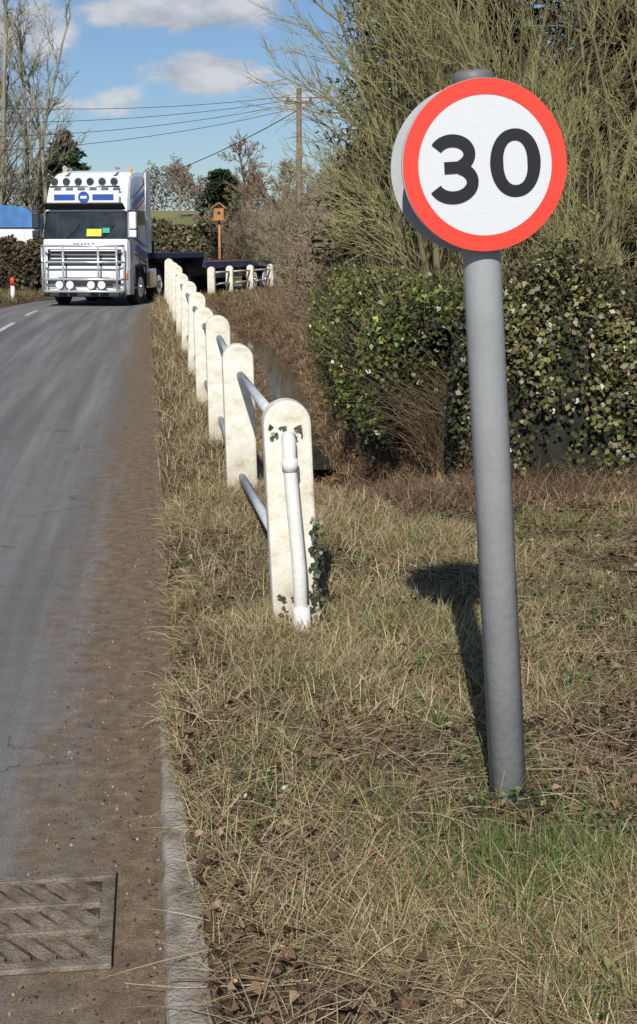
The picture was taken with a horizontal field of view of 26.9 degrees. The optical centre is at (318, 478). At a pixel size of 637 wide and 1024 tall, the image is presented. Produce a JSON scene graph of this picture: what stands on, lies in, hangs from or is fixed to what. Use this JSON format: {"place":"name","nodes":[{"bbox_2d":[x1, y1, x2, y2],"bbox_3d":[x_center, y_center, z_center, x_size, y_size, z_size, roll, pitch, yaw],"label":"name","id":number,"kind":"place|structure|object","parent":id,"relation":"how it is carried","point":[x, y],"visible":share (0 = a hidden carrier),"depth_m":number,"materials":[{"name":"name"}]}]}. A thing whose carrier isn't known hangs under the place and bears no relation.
{"place":"outdoors","nodes":[
{"label":"outdoors","id":0,"kind":"place"},
{"bbox_2d":[0,283,291,1023],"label":"road","id":1,"kind":"structure","parent":0,"point":[76,401],"depth_m":5.98,"materials":[{"name":"grey asphalt"}]},
{"bbox_2d":[0,310,38,331],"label":"road marking","id":2,"kind":"object","parent":1,"relation":"on","point":[5,327],"visible":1,"depth_m":28.57,"materials":[{"name":"paint"}]},
{"bbox_2d":[0,871,116,975],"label":"drain grate","id":3,"kind":"object","parent":1,"relation":"on","point":[47,914],"visible":1,"depth_m":3.35,"materials":[{"name":"metal"}]},
{"bbox_2d":[19,444,158,1023],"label":"gutter litter","id":4,"kind":"object","parent":1,"relation":"on","point":[85,994],"visible":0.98,"depth_m":3.99,"materials":[{"name":"brown plant"}]},
{"bbox_2d":[1,519,210,1023],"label":"pebbles","id":5,"kind":"object","parent":1,"relation":"on","point":[9,1013],"visible":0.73,"depth_m":4.23,"materials":[{"name":"gravel"}]},
{"bbox_2d":[32,165,282,303],"bbox_3d":[-4.763,-8.105,44.614,3.247,3.870,17.298,2,10,13],"label":"articulated lorry","id":6,"kind":"object","parent":1,"relation":"on","point":[98,243],"visible":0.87,"depth_m":36.92,"materials":[{"name":"metal"}]},
{"bbox_2d":[131,215,137,237],"bbox_3d":[-5.170,-7.088,37.318,0.030,0.620,0.720,1,10,8],"label":"side window","id":7,"kind":"structure","parent":6,"relation":"in","point":[137,215],"depth_m":37.58,"materials":[{"name":"black glass"}]},
{"bbox_2d":[159,709,212,1023],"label":"kerb","id":8,"kind":"structure","parent":1,"relation":"on","point":[175,924],"depth_m":3.23,"materials":[{"name":"concrete"}]},
{"bbox_2d":[232,329,338,469],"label":"stream water","id":9,"kind":"structure","parent":0,"point":[283,375],"depth_m":21.98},
{"bbox_2d":[0,0,623,210],"label":"sky","id":10,"kind":"structure","parent":0,"point":[133,55],"materials":[{"name":"blue"}]},
{"bbox_2d":[0,211,636,1023],"bbox_3d":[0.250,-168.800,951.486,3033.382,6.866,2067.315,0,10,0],"label":"ground","id":11,"kind":"structure","parent":0,"point":[184,219],"depth_m":4.31,"materials":[{"name":"beige plant"}]},
{"bbox_2d":[10,277,14,299],"bbox_3d":[-9.000,-5.579,39.126,0.130,0.700,0.130,0,10,0],"label":"marker post","id":12,"kind":"object","parent":11,"relation":"on","point":[12,283],"visible":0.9,"depth_m":39.07,"materials":[{"name":"white paint"}]},
{"bbox_2d":[0,227,43,291],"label":"roadside hedge","id":13,"kind":"object","parent":11,"relation":"on","point":[20,262],"visible":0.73,"depth_m":44.32,"materials":[{"name":"green plant"}]},
{"bbox_2d":[0,205,43,242],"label":"covered trailer","id":14,"kind":"object","parent":11,"relation":"on","point":[14,220],"visible":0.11,"depth_m":51.10,"materials":[{"name":"blue paint"}]},
{"bbox_2d":[0,9,44,185],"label":"bare tree","id":15,"kind":"object","parent":11,"relation":"on","point":[1,50],"visible":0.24,"depth_m":64.91,"materials":[{"name":"brown plant"}]},
{"bbox_2d":[0,0,76,205],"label":"bare tree","id":16,"kind":"object","parent":11,"relation":"on","point":[4,196],"visible":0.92,"depth_m":57.66,"materials":[{"name":"brown plant"}]},
{"bbox_2d":[0,0,89,243],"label":"bare tree","id":17,"kind":"object","parent":11,"relation":"on","point":[42,166],"visible":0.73,"depth_m":60.28,"materials":[{"name":"brown plant"}]},
{"bbox_2d":[30,128,91,233],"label":"pine tree","id":18,"kind":"object","parent":11,"relation":"on","point":[72,162],"visible":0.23,"depth_m":73.51,"materials":[{"name":"green plant"}]},
{"bbox_2d":[0,284,291,305],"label":"verge grass","id":19,"kind":"structure","parent":11,"relation":"on","point":[6,295],"depth_m":41.07,"materials":[{"name":"plant"}]},
{"bbox_2d":[163,162,202,217],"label":"bare tree","id":20,"kind":"object","parent":11,"relation":"on","point":[180,182],"visible":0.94,"depth_m":146.63,"materials":[{"name":"brown plant"}]},
{"bbox_2d":[151,217,222,259],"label":"field hedge","id":21,"kind":"object","parent":11,"relation":"on","point":[198,236],"visible":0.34,"depth_m":62.68,"materials":[{"name":"green plant"}]},
{"bbox_2d":[191,204,245,258],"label":"bare shrub","id":22,"kind":"object","parent":11,"relation":"on","point":[204,215],"visible":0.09,"depth_m":68.53,"materials":[{"name":"brown plant"}]},
{"bbox_2d":[218,221,220,258],"bbox_3d":[-4.250,-9.653,57.193,0.111,2.950,0.111,4,11,22],"label":"post","id":23,"kind":"object","parent":11,"relation":"on","point":[219,239],"visible":0.65,"depth_m":57.04,"materials":[{"name":"brown wood"}]},
{"bbox_2d":[212,219,226,220],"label":"floor","id":24,"kind":"structure","parent":23,"relation":"on","point":[219,219],"depth_m":56.82,"materials":[{"name":"brown wood"}]},
{"bbox_2d":[214,208,223,218],"bbox_3d":[-4.250,-11.332,56.897,0.420,0.460,0.420,0,10,0],"label":"box","id":25,"kind":"object","parent":24,"relation":"on","point":[220,215],"visible":1,"depth_m":56.69,"materials":[{"name":"brown wood"}]},
{"bbox_2d":[211,202,226,208],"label":"roof","id":26,"kind":"structure","parent":25,"relation":"on","point":[215,205],"depth_m":56.55,"materials":[{"name":"brown wood"}]},
{"bbox_2d":[192,167,254,259],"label":"evergreen tree","id":27,"kind":"object","parent":11,"relation":"on","point":[216,190],"visible":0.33,"depth_m":79.71,"materials":[{"name":"green plant"}]},
{"bbox_2d":[190,188,262,259],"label":"bare shrub","id":28,"kind":"object","parent":11,"relation":"on","point":[243,239],"visible":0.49,"depth_m":65.47,"materials":[{"name":"brown plant"}]},
{"bbox_2d":[207,264,273,294],"bbox_3d":[-2.711,-6.867,46.776,0.368,1.282,6.907,3,10,14],"label":"roadside fence","id":29,"kind":"object","parent":11,"relation":"on","point":[211,278],"visible":0.79,"depth_m":45.67,"materials":[{"name":"white paint"}]},
{"bbox_2d":[165,259,319,633],"bbox_3d":[-1.783,-2.030,18.217,0.257,1.680,26.146,-1,10,-7],"label":"roadside fence","id":30,"kind":"object","parent":11,"relation":"on","point":[222,366],"visible":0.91,"depth_m":7.12,"materials":[{"name":"white paint"}]},
{"bbox_2d":[268,424,325,624],"bbox_3d":[-0.088,0.238,5.585,0.242,0.948,0.084,0,10,0],"label":"ivy","id":31,"kind":"object","parent":30,"relation":"attached to","point":[315,538],"visible":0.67,"depth_m":5.60,"materials":[{"name":"green plant"}]},
{"bbox_2d":[200,197,288,259],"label":"bare shrub","id":32,"kind":"object","parent":11,"relation":"on","point":[246,255],"visible":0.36,"depth_m":66.23,"materials":[{"name":"brown plant"}]},
{"bbox_2d":[217,127,275,231],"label":"bare tree","id":33,"kind":"object","parent":11,"relation":"on","point":[253,165],"visible":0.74,"depth_m":121.34,"materials":[{"name":"brown plant"}]},
{"bbox_2d":[223,176,336,275],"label":"bare shrub","id":34,"kind":"object","parent":11,"relation":"on","point":[254,213],"visible":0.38,"depth_m":65.54,"materials":[{"name":"brown plant"}]},
{"bbox_2d":[244,209,317,288],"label":"bare shrub","id":35,"kind":"object","parent":11,"relation":"on","point":[254,231],"visible":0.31,"depth_m":46.00,"materials":[{"name":"brown plant"}]},
{"bbox_2d":[263,159,310,230],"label":"bare tree","id":36,"kind":"object","parent":11,"relation":"on","point":[284,173],"visible":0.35,"depth_m":126.53,"materials":[{"name":"brown plant"}]},
{"bbox_2d":[246,168,342,253],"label":"bare shrub","id":37,"kind":"object","parent":11,"relation":"on","point":[290,200],"visible":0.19,"depth_m":66.43,"materials":[{"name":"brown plant"}]},
{"bbox_2d":[4,153,586,210],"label":"distant trees","id":38,"kind":"object","parent":11,"relation":"on","point":[156,180],"visible":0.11,"depth_m":176.81,"materials":[{"name":"plant"}]},
{"bbox_2d":[284,88,313,282],"bbox_3d":[-0.850,-12.635,58.698,1.300,8.900,0.300,0,10,0],"label":"utility pole","id":39,"kind":"object","parent":11,"relation":"on","point":[299,130],"visible":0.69,"depth_m":58.25,"materials":[{"name":"brown wood"}]},
{"bbox_2d":[253,175,355,290],"bbox_3d":[-0.379,-7.766,42.771,3.514,3.906,5.107,0,10,0],"label":"bare shrub","id":40,"kind":"object","parent":11,"relation":"on","point":[287,223],"visible":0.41,"depth_m":42.07,"materials":[{"name":"brown plant"}]},
{"bbox_2d":[252,208,363,295],"bbox_3d":[4.978,-8.278,47.424,12.130,3.198,21.631,2,10,12],"label":"roadside scrub","id":41,"kind":"object","parent":11,"relation":"on","point":[301,254],"visible":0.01,"depth_m":40.43,"materials":[{"name":"brown plant"}]},
{"bbox_2d":[278,144,354,248],"bbox_3d":[0.232,-12.959,64.586,4.316,6.490,7.323,0,10,0],"label":"bare shrub","id":42,"kind":"object","parent":11,"relation":"on","point":[317,192],"visible":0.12,"depth_m":63.77,"materials":[{"name":"brown plant"}]},
{"bbox_2d":[273,240,360,302],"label":"bare shrub","id":43,"kind":"object","parent":11,"relation":"on","point":[298,260],"visible":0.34,"depth_m":28.83,"materials":[{"name":"brown plant"}]},
{"bbox_2d":[267,148,370,254],"bbox_3d":[0.856,-8.722,44.873,4.853,5.044,5.288,-4,11,-24],"label":"bare shrub","id":44,"kind":"object","parent":11,"relation":"on","point":[304,209],"visible":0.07,"depth_m":45.17,"materials":[{"name":"brown plant"}]},
{"bbox_2d":[287,209,365,266],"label":"bare shrub","id":45,"kind":"object","parent":11,"relation":"on","point":[322,222],"depth_m":48.94,"materials":[{"name":"brown plant"}]},
{"bbox_2d":[307,198,348,246],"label":"walls","id":46,"kind":"structure","parent":11,"relation":"on","point":[315,211],"depth_m":87.58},
{"bbox_2d":[302,158,361,198],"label":"roof","id":47,"kind":"structure","parent":46,"relation":"on","point":[325,180],"depth_m":88.00,"materials":[{"name":"tile"}]},
{"bbox_2d":[288,218,376,287],"bbox_3d":[0.736,-5.471,33.821,3.067,2.543,3.224,0,10,0],"label":"bare shrub","id":48,"kind":"object","parent":11,"relation":"on","point":[307,247],"visible":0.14,"depth_m":33.42,"materials":[{"name":"brown plant"}]},
{"bbox_2d":[320,134,349,177],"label":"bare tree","id":49,"kind":"object","parent":11,"relation":"on","point":[334,154],"visible":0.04,"depth_m":108.28,"materials":[{"name":"brown plant"}]},
{"bbox_2d":[235,265,447,398],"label":"scrub bank","id":50,"kind":"structure","parent":11,"relation":"on","point":[288,301],"depth_m":30.40,"materials":[{"name":"brown plant"}]},
{"bbox_2d":[113,479,636,1023],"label":"twigs","id":51,"kind":"object","parent":11,"relation":"on","point":[459,739],"visible":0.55,"depth_m":4.41,"materials":[{"name":"brown plant"}]},
{"bbox_2d":[316,88,460,276],"bbox_3d":[1.470,-4.181,21.375,3.056,4.242,3.524,0,10,0],"label":"bare shrub","id":52,"kind":"object","parent":11,"relation":"on","point":[358,210],"visible":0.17,"depth_m":21.33,"materials":[{"name":"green plant"}]},
{"bbox_2d":[163,476,636,1023],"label":"fallen leaves","id":53,"kind":"object","parent":11,"relation":"on","point":[295,994],"visible":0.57,"depth_m":3.85,"materials":[{"name":"brown plant"}]},
{"bbox_2d":[335,320,472,479],"bbox_3d":[1.146,-0.608,10.174,2.121,1.211,2.613,0,10,0],"label":"bramble patch","id":54,"kind":"object","parent":11,"relation":"on","point":[433,454],"visible":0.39,"depth_m":9.98,"materials":[{"name":"brown plant"}]},
{"bbox_2d":[292,239,544,459],"bbox_3d":[0.844,-2.063,16.286,2.299,1.923,12.140,0,10,-2],"label":"ivy hedge","id":55,"kind":"object","parent":11,"relation":"on","point":[354,316],"visible":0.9,"depth_m":11.96,"materials":[{"name":"green plant"}]},
{"bbox_2d":[202,496,636,1023],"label":"weeds","id":56,"kind":"object","parent":11,"relation":"on","point":[516,792],"visible":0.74,"depth_m":4.06,"materials":[{"name":"green plant"}]},
{"bbox_2d":[293,0,570,317],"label":"bare tree","id":57,"kind":"object","parent":11,"relation":"on","point":[367,33],"visible":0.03,"depth_m":27.40,"materials":[{"name":"green plant"}]},
{"bbox_2d":[236,0,636,286],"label":"bare tree","id":58,"kind":"object","parent":11,"relation":"on","point":[405,242],"visible":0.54,"depth_m":17.89,"materials":[{"name":"green plant"}]},
{"bbox_2d":[247,0,636,294],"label":"bare tree","id":59,"kind":"object","parent":11,"relation":"on","point":[474,65],"visible":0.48,"depth_m":16.61,"materials":[{"name":"green plant"}]},
{"bbox_2d":[287,61,636,336],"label":"bare shrub","id":60,"kind":"object","parent":11,"relation":"on","point":[589,222],"visible":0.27,"depth_m":13.97,"materials":[{"name":"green plant"}]},
{"bbox_2d":[306,0,636,279],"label":"bare tree","id":61,"kind":"object","parent":11,"relation":"on","point":[583,193],"visible":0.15,"depth_m":22.01,"materials":[{"name":"green plant"}]},
{"bbox_2d":[390,69,566,804],"bbox_3d":[0.430,0.091,3.757,0.450,2.403,0.158,-2,10,-9],"label":"speed limit sign","id":62,"kind":"object","parent":11,"relation":"on","point":[478,167],"visible":0.99,"depth_m":3.56,"materials":[{"name":"grey metal"}]},
{"bbox_2d":[326,449,636,507],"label":"bramble patch","id":63,"kind":"object","parent":11,"relation":"on","point":[407,489],"visible":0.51,"depth_m":8.51,"materials":[{"name":"brown plant"}]},
{"bbox_2d":[444,227,636,488],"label":"ivy hedge","id":64,"kind":"object","parent":11,"relation":"on","point":[571,356],"visible":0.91,"depth_m":8.77,"materials":[{"name":"green plant"}]},
{"bbox_2d":[489,0,636,296],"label":"bare tree","id":65,"kind":"object","parent":11,"relation":"on","point":[633,102],"visible":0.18,"depth_m":26.03,"materials":[{"name":"green plant"}]},
{"bbox_2d":[555,0,636,206],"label":"bare tree","id":66,"kind":"object","parent":11,"relation":"on","point":[631,38],"visible":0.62,"depth_m":19.98,"materials":[{"name":"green plant"}]},
{"bbox_2d":[628,136,636,216],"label":"bare shrub","id":67,"kind":"object","parent":11,"relation":"on","point":[633,156],"visible":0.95,"depth_m":13.23,"materials":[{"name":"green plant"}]},
{"bbox_3d":[-32.000,-10.795,44.806,1.300,10.100,0.300,0,10,0],"label":"utility pole","id":68,"kind":"object","parent":11,"relation":"on","visible":0},
{"bbox_2d":[0,53,570,181],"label":"overhead wires","id":69,"kind":"object","parent":68,"relation":"attached to","point":[172,123],"visible":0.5,"depth_m":56.12,"materials":[{"name":"black metal"}]}
]}

